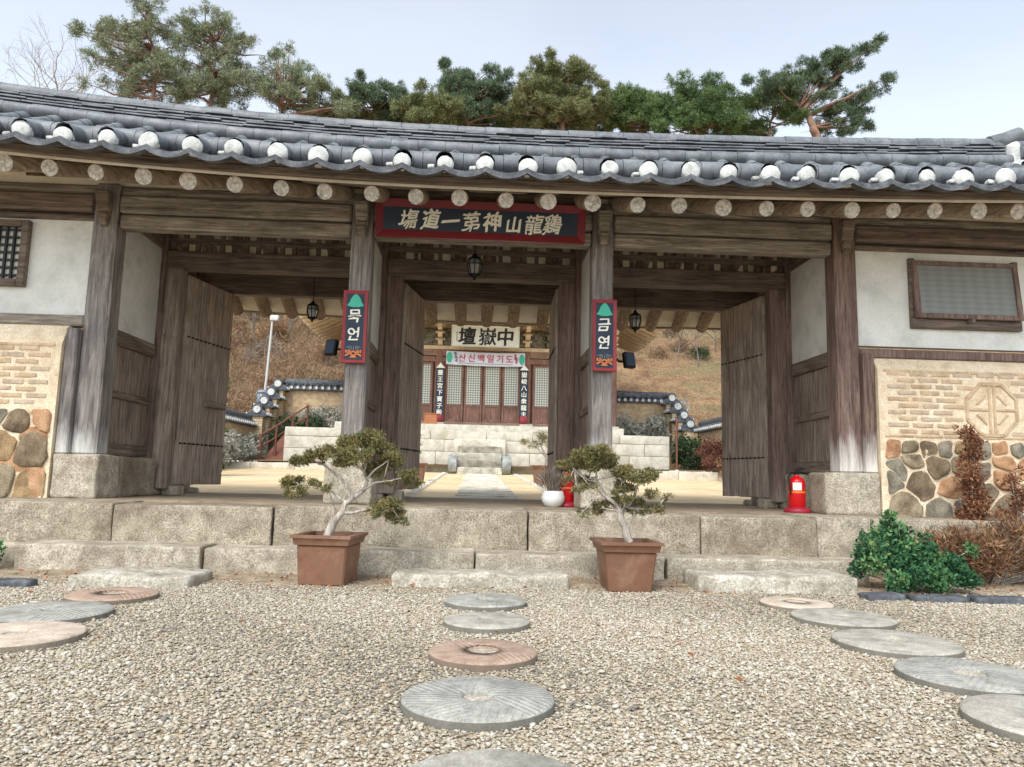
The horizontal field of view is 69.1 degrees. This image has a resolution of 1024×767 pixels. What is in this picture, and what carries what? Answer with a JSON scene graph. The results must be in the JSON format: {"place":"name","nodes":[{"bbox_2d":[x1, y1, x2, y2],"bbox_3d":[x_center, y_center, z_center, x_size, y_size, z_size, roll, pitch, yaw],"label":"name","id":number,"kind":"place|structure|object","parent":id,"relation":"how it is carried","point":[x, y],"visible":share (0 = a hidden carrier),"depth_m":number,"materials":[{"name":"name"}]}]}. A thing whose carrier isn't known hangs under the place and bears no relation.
{"place":"outdoors","nodes":[
{"label":"outdoors","id":0,"kind":"place"},
{"bbox_2d":[190,468,750,503],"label":"courtyard ground","id":1,"kind":"structure","parent":0,"point":[258,481],"depth_m":14.75,"materials":[{"name":"sand"}]},
{"bbox_2d":[222,428,248,464],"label":"silver shrub","id":2,"kind":"object","parent":1,"relation":"on","point":[231,446],"visible":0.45,"depth_m":23.19,"materials":[{"name":"grey plant"}]},
{"bbox_2d":[224,408,257,460],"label":"courtyard wall","id":3,"kind":"structure","parent":1,"relation":"on","point":[242,423],"depth_m":25.40,"materials":[{"name":"paint"}]},
{"bbox_2d":[224,461,325,469],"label":"stone kerb","id":4,"kind":"structure","parent":1,"relation":"on","point":[270,465],"depth_m":23.64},
{"bbox_2d":[283,421,668,474],"bbox_3d":[-1.285,2.672,28.410,12.940,1.864,7.006,2,-7,-3],"label":"stone podium","id":5,"kind":"object","parent":1,"relation":"on","point":[637,452],"visible":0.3,"depth_m":25.02,"materials":[{"name":"stone"}]},
{"bbox_2d":[258,405,308,462],"bbox_3d":[-8.028,1.884,26.201,0.937,2.500,2.114,1,-7,5],"label":"stair railing","id":6,"kind":"object","parent":5,"relation":"attached to","point":[276,451],"visible":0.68,"depth_m":25.76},
{"bbox_2d":[300,402,341,427],"bbox_3d":[-7.019,1.422,28.336,2.209,1.344,1.226,2,-7,-3],"label":"silver shrub","id":7,"kind":"object","parent":5,"relation":"on","point":[325,413],"visible":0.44,"depth_m":28.23,"materials":[{"name":"grey plant"}]},
{"bbox_2d":[299,316,664,428],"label":"temple hall","id":8,"kind":"structure","parent":5,"relation":"on","point":[481,395],"depth_m":27.64,"materials":[{"name":"wood"}]},
{"bbox_2d":[421,362,432,420],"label":"door","id":9,"kind":"structure","parent":8,"relation":"in","point":[427,386],"depth_m":27.51,"materials":[{"name":"wood"}]},
{"bbox_2d":[435,363,444,421],"bbox_3d":[-2.658,0.386,27.308,0.340,2.340,0.080,2,-7,-3],"label":"hall plaque","id":10,"kind":"object","parent":8,"relation":"attached to","point":[439,395],"visible":0.98,"depth_m":27.31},
{"bbox_2d":[444,364,463,421],"bbox_3d":[-2.141,0.313,27.556,0.666,2.190,0.060,2,-7,-3],"label":"door","id":11,"kind":"structure","parent":8,"relation":"in","point":[454,383],"depth_m":27.55,"materials":[{"name":"paper"}]},
{"bbox_2d":[463,365,482,421],"bbox_3d":[-1.443,0.334,27.589,0.666,2.190,0.060,2,-7,-3],"label":"door","id":12,"kind":"structure","parent":8,"relation":"in","point":[473,387],"depth_m":27.57,"materials":[{"name":"wood"}]},
{"bbox_2d":[451,325,519,347],"bbox_3d":[-0.952,-1.698,26.847,2.450,0.760,0.087,2,1,-3],"label":"name board","id":13,"kind":"object","parent":8,"relation":"attached to","point":[482,336],"visible":1,"depth_m":26.84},
{"bbox_2d":[446,351,524,366],"bbox_3d":[-0.972,-0.906,27.509,2.920,0.530,0.097,2,-7,-3],"label":"banner","id":14,"kind":"object","parent":8,"relation":"attached to","point":[487,359],"visible":1,"depth_m":27.51,"materials":[{"name":"fabric"}]},
{"bbox_2d":[482,366,501,422],"bbox_3d":[-0.744,0.354,27.622,0.666,2.190,0.060,2,-7,-3],"label":"door","id":15,"kind":"structure","parent":8,"relation":"in","point":[491,411],"depth_m":27.61,"materials":[{"name":"wood"}]},
{"bbox_2d":[501,367,519,422],"bbox_3d":[-0.045,0.375,27.655,0.666,2.190,0.060,2,-7,-3],"label":"door","id":16,"kind":"structure","parent":8,"relation":"in","point":[510,375],"depth_m":27.64,"materials":[{"name":"paper"}]},
{"bbox_2d":[519,366,527,424],"bbox_3d":[0.438,0.476,27.455,0.340,2.340,0.080,2,-7,-3],"label":"hall plaque","id":17,"kind":"object","parent":8,"relation":"attached to","point":[523,413],"visible":1,"depth_m":27.44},
{"bbox_2d":[532,365,548,423],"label":"door","id":18,"kind":"structure","parent":8,"relation":"in","point":[540,390],"depth_m":27.70,"materials":[{"name":"wood"}]},
{"bbox_2d":[616,412,671,437],"bbox_3d":[5.069,1.764,28.743,2.403,1.373,1.204,2,-7,-3],"label":"silver shrub","id":19,"kind":"object","parent":5,"relation":"on","point":[632,428],"visible":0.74,"depth_m":28.62,"materials":[{"name":"grey plant"}]},
{"bbox_2d":[448,439,510,474],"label":"stone staircase","id":20,"kind":"structure","parent":1,"relation":"on","point":[473,456],"depth_m":24.09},
{"bbox_2d":[519,429,547,484],"bbox_3d":[0.597,1.645,16.828,0.924,1.264,0.594,2,-7,-3],"label":"potted bonsai","id":21,"kind":"object","parent":1,"relation":"on","point":[540,435],"visible":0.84,"depth_m":16.78,"materials":[{"name":"plant"}]},
{"bbox_2d":[633,470,721,480],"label":"stone kerb","id":22,"kind":"structure","parent":1,"relation":"on","point":[685,475],"depth_m":22.76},
{"bbox_2d":[694,416,721,469],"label":"courtyard wall","id":23,"kind":"structure","parent":1,"relation":"on","point":[710,429],"depth_m":26.22,"materials":[{"name":"paint"}]},
{"bbox_2d":[452,474,520,498],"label":"path","id":24,"kind":"structure","parent":0,"point":[489,486],"depth_m":13.83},
{"bbox_2d":[0,573,1023,766],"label":"gravel ground","id":25,"kind":"structure","parent":0,"point":[363,741],"depth_m":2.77,"materials":[{"name":"gravel"}]},
{"bbox_2d":[0,578,38,587],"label":"edging tile","id":26,"kind":"object","parent":25,"relation":"on","point":[18,582],"visible":0.55,"depth_m":5.14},
{"bbox_2d":[0,621,87,653],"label":"millstone","id":27,"kind":"object","parent":25,"relation":"on","point":[17,637],"visible":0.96,"depth_m":3.56,"materials":[{"name":"stone"}]},
{"bbox_2d":[0,601,113,622],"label":"millstone","id":28,"kind":"object","parent":25,"relation":"on","point":[75,611],"visible":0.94,"depth_m":4.13,"materials":[{"name":"stone"}]},
{"bbox_2d":[63,587,159,605],"bbox_3d":[-2.576,1.383,4.794,0.550,0.073,0.550,7,-9,-37],"label":"millstone","id":29,"kind":"object","parent":25,"relation":"on","point":[118,595],"visible":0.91,"depth_m":4.71,"materials":[{"name":"stone"}]},
{"bbox_2d":[400,676,554,732],"bbox_3d":[-0.126,1.177,2.724,0.564,0.074,0.564,1,-7,6],"label":"millstone","id":30,"kind":"object","parent":25,"relation":"on","point":[474,704],"visible":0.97,"depth_m":2.62,"materials":[{"name":"stone"}]},
{"bbox_2d":[428,639,536,672],"bbox_3d":[-0.135,1.269,3.449,0.504,0.074,0.504,5,-8,-24],"label":"millstone","id":31,"kind":"object","parent":25,"relation":"on","point":[480,655],"visible":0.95,"depth_m":3.35,"materials":[{"name":"stone"}]},
{"bbox_2d":[444,593,526,611],"bbox_3d":[-0.173,1.451,4.887,0.544,0.073,0.544,2,-7,-2],"label":"millstone","id":32,"kind":"object","parent":25,"relation":"on","point":[486,602],"visible":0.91,"depth_m":4.77,"materials":[{"name":"stone"}]},
{"bbox_2d":[443,612,529,634],"bbox_3d":[-0.143,1.365,4.203,0.490,0.073,0.490,4,-8,-19],"label":"millstone","id":33,"kind":"object","parent":25,"relation":"on","point":[482,623],"visible":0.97,"depth_m":4.10,"materials":[{"name":"stone"}]},
{"bbox_2d":[408,749,571,766],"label":"millstone","id":34,"kind":"object","parent":25,"relation":"on","point":[490,758],"visible":1,"depth_m":2.10,"materials":[{"name":"stone"}]},
{"bbox_2d":[759,597,834,611],"bbox_3d":[1.943,1.524,5.077,0.480,0.074,0.480,8,-10,-42],"label":"millstone","id":35,"kind":"object","parent":25,"relation":"on","point":[789,604],"visible":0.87,"depth_m":5.01,"materials":[{"name":"stone"}]},
{"bbox_2d":[791,608,897,630],"bbox_3d":[2.036,1.462,4.574,0.600,0.074,0.600,8,-10,-41],"label":"millstone","id":36,"kind":"object","parent":25,"relation":"on","point":[839,619],"visible":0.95,"depth_m":4.47,"materials":[{"name":"stone"}]},
{"bbox_2d":[858,591,905,601],"bbox_3d":[2.742,1.593,5.513,0.308,0.086,0.145,2,-7,-6],"label":"edging tile","id":37,"kind":"object","parent":25,"relation":"on","point":[882,595],"visible":0.58,"depth_m":5.46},
{"bbox_2d":[831,629,964,659],"bbox_3d":[2.005,1.375,3.888,0.620,0.074,0.620,2,-7,-7],"label":"millstone","id":38,"kind":"object","parent":25,"relation":"on","point":[898,645],"visible":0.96,"depth_m":3.79,"materials":[{"name":"stone"}]},
{"bbox_2d":[905,594,969,602],"bbox_3d":[3.142,1.601,5.492,0.427,0.090,0.146,1,-7,0],"label":"edging tile","id":39,"kind":"object","parent":25,"relation":"on","point":[941,598],"visible":0.58,"depth_m":5.43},
{"bbox_2d":[894,657,1023,695],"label":"millstone","id":40,"kind":"object","parent":25,"relation":"on","point":[960,676],"visible":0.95,"depth_m":3.19,"materials":[{"name":"stone"}]},
{"bbox_2d":[959,694,1023,743],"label":"millstone","id":41,"kind":"object","parent":25,"relation":"on","point":[1000,715],"visible":0.92,"depth_m":2.66,"materials":[{"name":"stone"}]},
{"bbox_2d":[967,595,1023,604],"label":"edging tile","id":42,"kind":"object","parent":25,"relation":"on","point":[1001,599],"visible":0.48,"depth_m":5.42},
{"bbox_2d":[0,566,1023,595],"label":"soil","id":43,"kind":"structure","parent":0,"point":[5,571],"depth_m":5.90,"materials":[{"name":"soil"}]},
{"bbox_2d":[0,541,19,566],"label":"step slab","id":44,"kind":"structure","parent":43,"relation":"on","point":[7,558],"depth_m":6.14,"materials":[{"name":"stone"}]},
{"bbox_2d":[13,540,216,569],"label":"step slab","id":45,"kind":"structure","parent":43,"relation":"on","point":[71,554],"depth_m":6.04,"materials":[{"name":"stone"}]},
{"bbox_2d":[67,566,210,588],"bbox_3d":[-2.729,1.460,5.499,0.856,0.164,0.555,2,-7,-3],"label":"landing stone","id":46,"kind":"object","parent":43,"relation":"on","point":[166,577],"visible":0.62,"depth_m":5.26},
{"bbox_2d":[203,544,474,575],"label":"step slab","id":47,"kind":"structure","parent":43,"relation":"on","point":[269,559],"depth_m":6.15,"materials":[{"name":"stone"}]},
{"bbox_2d":[279,427,425,586],"bbox_3d":[-1.272,0.932,5.811,1.132,1.225,0.548,1,-7,5],"label":"potted bonsai","id":48,"kind":"object","parent":43,"relation":"on","point":[328,555],"visible":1,"depth_m":5.75,"materials":[{"name":"plant"}]},
{"bbox_2d":[391,565,568,589],"bbox_3d":[-0.248,1.537,5.844,1.353,0.192,0.470,2,-7,-3],"label":"landing stone","id":49,"kind":"object","parent":43,"relation":"on","point":[474,576],"visible":0.69,"depth_m":5.66,"materials":[{"name":"stone"}]},
{"bbox_2d":[0,567,1020,731],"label":"fallen leaves","id":50,"kind":"object","parent":43,"relation":"on","point":[739,679],"visible":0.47,"depth_m":5.63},
{"bbox_2d":[475,550,663,579],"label":"step slab","id":51,"kind":"structure","parent":43,"relation":"on","point":[576,564],"depth_m":6.23,"materials":[{"name":"stone"}]},
{"bbox_2d":[553,442,674,592],"bbox_3d":[0.790,1.020,5.798,0.946,1.141,0.479,2,-7,-4],"label":"potted bonsai","id":52,"kind":"object","parent":43,"relation":"on","point":[627,562],"visible":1,"depth_m":5.74,"materials":[{"name":"plant"}]},
{"bbox_2d":[657,553,869,582],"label":"step slab","id":53,"kind":"structure","parent":43,"relation":"on","point":[675,565],"depth_m":6.32,"materials":[{"name":"stone"}]},
{"bbox_2d":[684,568,855,594],"bbox_3d":[2.035,1.602,5.940,1.232,0.217,0.549,2,-7,-3],"label":"landing stone","id":54,"kind":"object","parent":43,"relation":"on","point":[792,581],"visible":0.66,"depth_m":5.70,"materials":[{"name":"stone"}]},
{"bbox_2d":[846,509,984,593],"bbox_3d":[3.217,1.350,5.995,0.975,0.662,0.643,2,-7,-3],"label":"green shrub","id":55,"kind":"object","parent":43,"relation":"on","point":[905,558],"visible":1,"depth_m":5.91,"materials":[{"name":"green plant"}]},
{"bbox_2d":[915,511,1023,587],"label":"dry plant","id":56,"kind":"object","parent":43,"relation":"on","point":[998,563],"visible":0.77,"depth_m":6.42,"materials":[{"name":"brown plant"}]},
{"bbox_2d":[952,424,994,520],"bbox_3d":[4.459,1.113,7.184,0.400,1.483,0.418,-2,-8,23],"label":"dry plant","id":57,"kind":"object","parent":43,"relation":"on","point":[971,479],"visible":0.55,"depth_m":7.18,"materials":[{"name":"brown plant"}]},
{"bbox_2d":[985,463,1023,568],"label":"dry plant","id":58,"kind":"object","parent":43,"relation":"on","point":[1016,501],"visible":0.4,"depth_m":6.96,"materials":[{"name":"brown plant"}]},
{"bbox_2d":[0,0,1023,471],"label":"sky","id":59,"kind":"structure","parent":0,"point":[959,64],"materials":[{"name":"white"}]},
{"bbox_2d":[80,314,1023,470],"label":"hill","id":60,"kind":"structure","parent":0,"point":[715,394],"depth_m":36.72,"materials":[{"name":"brown plant"}]},
{"bbox_2d":[0,10,122,96],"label":"bare tree","id":61,"kind":"object","parent":60,"relation":"on","point":[55,81],"visible":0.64,"depth_m":61.27,"materials":[{"name":"grey plant"}]},
{"bbox_2d":[63,0,195,103],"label":"pine tree","id":62,"kind":"object","parent":60,"relation":"on","point":[140,60],"visible":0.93,"depth_m":52.62,"materials":[{"name":"green plant"}]},
{"bbox_2d":[167,0,279,110],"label":"pine tree","id":63,"kind":"object","parent":60,"relation":"on","point":[220,85],"visible":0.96,"depth_m":53.86,"materials":[{"name":"green plant"}]},
{"bbox_2d":[227,432,265,461],"bbox_3d":[-8.968,2.194,24.955,1.391,1.347,2.477,2,-7,-3],"label":"silver shrub","id":64,"kind":"object","parent":60,"relation":"on","point":[249,443],"visible":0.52,"depth_m":24.77,"materials":[{"name":"grey plant"}]},
{"bbox_2d":[246,403,272,457],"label":"courtyard wall","id":65,"kind":"structure","parent":60,"relation":"on","point":[258,413],"depth_m":27.16,"materials":[{"name":"paint"}]},
{"bbox_2d":[242,335,288,363],"bbox_3d":[-12.052,-1.581,36.096,2.304,1.762,2.257,2,-7,-3],"label":"dry shrub","id":66,"kind":"object","parent":60,"relation":"on","point":[250,352],"visible":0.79,"depth_m":36.06,"materials":[{"name":"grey plant"}]},
{"bbox_2d":[253,394,279,454],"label":"courtyard wall","id":67,"kind":"structure","parent":60,"relation":"on","point":[267,403],"depth_m":27.63,"materials":[{"name":"brick"}]},
{"bbox_2d":[264,315,278,389],"bbox_3d":[-10.207,-0.639,31.305,0.522,4.557,0.215,2,-7,-3],"label":"lamp pole","id":68,"kind":"object","parent":60,"relation":"on","point":[274,318],"visible":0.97,"depth_m":31.37,"materials":[{"name":"metal"}]},
{"bbox_2d":[261,386,286,448],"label":"courtyard wall","id":69,"kind":"structure","parent":60,"relation":"on","point":[272,392],"depth_m":28.10,"materials":[{"name":"brick"}]},
{"bbox_2d":[267,378,289,439],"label":"courtyard wall","id":70,"kind":"structure","parent":60,"relation":"on","point":[281,386],"depth_m":28.57,"materials":[{"name":"paint"}]},
{"bbox_2d":[237,40,353,117],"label":"pine tree","id":71,"kind":"object","parent":60,"relation":"on","point":[287,89],"visible":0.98,"depth_m":54.88,"materials":[{"name":"green plant"}]},
{"bbox_2d":[268,412,327,447],"bbox_3d":[-8.002,1.986,27.604,2.048,1.843,1.415,2,-7,-3],"label":"dark shrub","id":72,"kind":"object","parent":60,"relation":"on","point":[312,424],"visible":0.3,"depth_m":27.58,"materials":[{"name":"green plant"}]},
{"bbox_2d":[284,378,343,428],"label":"courtyard wall","id":73,"kind":"structure","parent":60,"relation":"on","point":[301,394],"depth_m":29.04,"materials":[{"name":"paint"}]},
{"bbox_2d":[282,77,362,118],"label":"pine tree","id":74,"kind":"object","parent":60,"relation":"on","point":[356,110],"visible":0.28,"depth_m":56.21,"materials":[{"name":"green plant"}]},
{"bbox_2d":[342,69,410,122],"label":"pine tree","id":75,"kind":"object","parent":60,"relation":"on","point":[372,94],"visible":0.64,"depth_m":57.93,"materials":[{"name":"green plant"}]},
{"bbox_2d":[358,104,406,121],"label":"pine tree","id":76,"kind":"object","parent":60,"relation":"on","point":[365,113],"visible":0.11,"depth_m":58.96,"materials":[{"name":"green plant"}]},
{"bbox_2d":[389,77,466,125],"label":"pine tree","id":77,"kind":"object","parent":60,"relation":"on","point":[430,107],"visible":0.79,"depth_m":55.56,"materials":[{"name":"green plant"}]},
{"bbox_2d":[430,56,518,131],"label":"pine tree","id":78,"kind":"object","parent":60,"relation":"on","point":[489,92],"visible":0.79,"depth_m":57.34,"materials":[{"name":"green plant"}]},
{"bbox_2d":[81,313,890,424],"bbox_3d":[-1.078,-2.598,41.333,47.614,11.988,23.458,2,-7,-3],"label":"dry brush","id":79,"kind":"object","parent":60,"relation":"on","point":[236,399],"visible":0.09,"depth_m":35.76,"materials":[{"name":"plant"}]},
{"bbox_2d":[488,45,615,131],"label":"pine tree","id":80,"kind":"object","parent":60,"relation":"on","point":[550,95],"visible":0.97,"depth_m":56.66,"materials":[{"name":"green plant"}]},
{"bbox_2d":[598,80,673,133],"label":"pine tree","id":81,"kind":"object","parent":60,"relation":"on","point":[632,106],"visible":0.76,"depth_m":58.68,"materials":[{"name":"green plant"}]},
{"bbox_2d":[616,391,666,435],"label":"courtyard wall","id":82,"kind":"structure","parent":60,"relation":"on","point":[639,407],"depth_m":29.64,"materials":[{"name":"paint"}]},
{"bbox_2d":[660,393,681,440],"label":"courtyard wall","id":83,"kind":"structure","parent":60,"relation":"on","point":[668,400],"depth_m":29.27,"materials":[{"name":"brick"}]},
{"bbox_2d":[663,401,687,459],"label":"courtyard wall","id":84,"kind":"structure","parent":60,"relation":"on","point":[675,408],"depth_m":28.81,"materials":[{"name":"brick"}]},
{"bbox_2d":[675,418,697,467],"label":"courtyard wall","id":85,"kind":"structure","parent":60,"relation":"on","point":[688,426],"depth_m":27.91,"materials":[{"name":"brick"}]},
{"bbox_2d":[669,433,705,471],"bbox_3d":[6.353,2.547,26.366,1.423,1.607,1.910,2,-7,-3],"label":"dark shrub","id":86,"kind":"object","parent":60,"relation":"on","point":[687,460],"visible":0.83,"depth_m":26.15,"materials":[{"name":"green plant"}]},
{"bbox_2d":[644,68,753,134],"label":"pine tree","id":87,"kind":"object","parent":60,"relation":"on","point":[693,109],"visible":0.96,"depth_m":56.85,"materials":[{"name":"green plant"}]},
{"bbox_2d":[724,76,822,136],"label":"pine tree","id":88,"kind":"object","parent":60,"relation":"on","point":[790,112],"visible":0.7,"depth_m":58.71,"materials":[{"name":"green plant"}]},
{"bbox_2d":[740,31,898,137],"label":"pine tree","id":89,"kind":"object","parent":60,"relation":"on","point":[836,60],"visible":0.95,"depth_m":57.58,"materials":[{"name":"green plant"}]},
{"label":"terrace ground","id":90,"kind":"structure","parent":0,"visible":0},
{"bbox_2d":[694,437,721,471],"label":"brown shrub","id":91,"kind":"object","parent":90,"relation":"on","point":[711,451],"visible":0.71,"depth_m":23.53,"materials":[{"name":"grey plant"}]},
{"label":"ground","id":92,"kind":"structure","parent":0,"visible":0},
{"bbox_2d":[0,492,1023,579],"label":"stone platform","id":93,"kind":"structure","parent":92,"relation":"on","point":[474,524],"depth_m":6.63,"materials":[{"name":"stone"}]},
{"bbox_2d":[0,82,1023,519],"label":"gate building","id":94,"kind":"structure","parent":93,"relation":"on","point":[152,248],"depth_m":7.86,"materials":[{"name":"wood"}]},
{"bbox_2d":[0,219,32,286],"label":"window","id":95,"kind":"structure","parent":94,"relation":"in","point":[15,234],"depth_m":7.46,"materials":[{"name":"brown wood"}]},
{"bbox_2d":[171,275,233,484],"bbox_3d":[-3.810,0.001,9.257,0.103,2.497,0.974,0,-7,10],"label":"door","id":96,"kind":"structure","parent":94,"relation":"in","point":[208,315],"depth_m":9.18,"materials":[{"name":"brown wood"}]},
{"bbox_2d":[324,339,340,355],"bbox_3d":[-1.816,-0.367,7.720,0.240,0.170,0.104,-2,-20,22],"label":"floodlight","id":97,"kind":"object","parent":94,"relation":"attached to","point":[331,347],"visible":0.79,"depth_m":7.69,"materials":[{"name":"black metal"}]},
{"bbox_2d":[340,290,368,363],"bbox_3d":[-1.582,-0.571,7.475,0.245,0.740,0.043,2,-7,-3],"label":"post plaque","id":98,"kind":"object","parent":94,"relation":"attached to","point":[354,327],"visible":1,"depth_m":7.47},
{"bbox_2d":[395,283,425,489],"bbox_3d":[-1.269,0.074,9.359,0.072,2.499,0.924,0,-7,8],"label":"door","id":99,"kind":"structure","parent":94,"relation":"in","point":[413,319],"depth_m":9.30,"materials":[{"name":"brown wood"}]},
{"bbox_2d":[467,245,482,279],"bbox_3d":[-0.411,-1.662,8.415,0.169,1.015,0.169,-1,-8,17],"label":"hanging lantern","id":100,"kind":"object","parent":94,"relation":"hanging from","point":[474,265],"visible":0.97,"depth_m":8.32,"materials":[{"name":"black metal"}]},
{"bbox_2d":[375,189,585,244],"bbox_3d":[-0.308,-1.671,7.429,2.080,0.488,0.148,2,2,-3],"label":"name board","id":101,"kind":"object","parent":94,"relation":"attached to","point":[479,216],"visible":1,"depth_m":7.39,"materials":[{"name":"wood"}]},
{"bbox_2d":[547,289,558,490],"bbox_3d":[0.521,0.128,9.454,0.072,2.500,0.924,2,-7,-2],"label":"door","id":102,"kind":"structure","parent":94,"relation":"in","point":[553,338],"depth_m":9.27,"materials":[{"name":"brown wood"}]},
{"bbox_2d":[592,299,616,371],"bbox_3d":[0.944,-0.492,7.594,0.245,0.740,0.043,2,-7,-3],"label":"post plaque","id":103,"kind":"object","parent":94,"relation":"attached to","point":[604,335],"visible":1,"depth_m":7.58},
{"bbox_2d":[617,352,635,368],"bbox_3d":[1.180,-0.243,7.856,0.240,0.170,0.104,5,-20,-27],"label":"floodlight","id":104,"kind":"object","parent":94,"relation":"attached to","point":[628,360],"visible":0.85,"depth_m":7.84,"materials":[{"name":"black metal"}]},
{"bbox_2d":[629,288,641,331],"bbox_3d":[1.643,-1.037,9.905,0.161,0.727,0.161,-1,-8,17],"label":"hanging lantern","id":105,"kind":"object","parent":94,"relation":"hanging from","point":[635,320],"visible":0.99,"depth_m":9.83,"materials":[{"name":"black metal"}]},
{"bbox_2d":[720,296,769,497],"bbox_3d":[2.978,0.200,9.580,0.072,2.498,0.974,3,-8,-16],"label":"door","id":106,"kind":"structure","parent":94,"relation":"in","point":[744,400],"depth_m":9.51,"materials":[{"name":"brown wood"}]},
{"bbox_2d":[907,258,1023,331],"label":"window","id":107,"kind":"structure","parent":94,"relation":"in","point":[969,292],"depth_m":7.88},
{"bbox_2d":[533,464,569,506],"bbox_3d":[0.414,1.042,7.723,0.390,0.475,0.351,-2,-8,25],"label":"flower pot","id":108,"kind":"object","parent":93,"relation":"on","point":[553,498],"visible":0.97,"depth_m":7.66,"materials":[{"name":"ceramic"}]},
{"bbox_2d":[559,469,573,506],"bbox_3d":[0.579,1.076,7.839,0.258,0.445,0.258,4,-8,-23],"label":"fire extinguisher","id":109,"kind":"object","parent":93,"relation":"on","point":[569,500],"visible":0.5,"depth_m":7.76,"materials":[{"name":"metal"}]},
{"bbox_2d":[783,467,811,512],"bbox_3d":[2.972,1.107,7.755,0.274,0.474,0.274,3,-7,-13],"label":"fire extinguisher","id":110,"kind":"object","parent":93,"relation":"on","point":[796,493],"visible":0.98,"depth_m":7.68,"materials":[{"name":"metal"}]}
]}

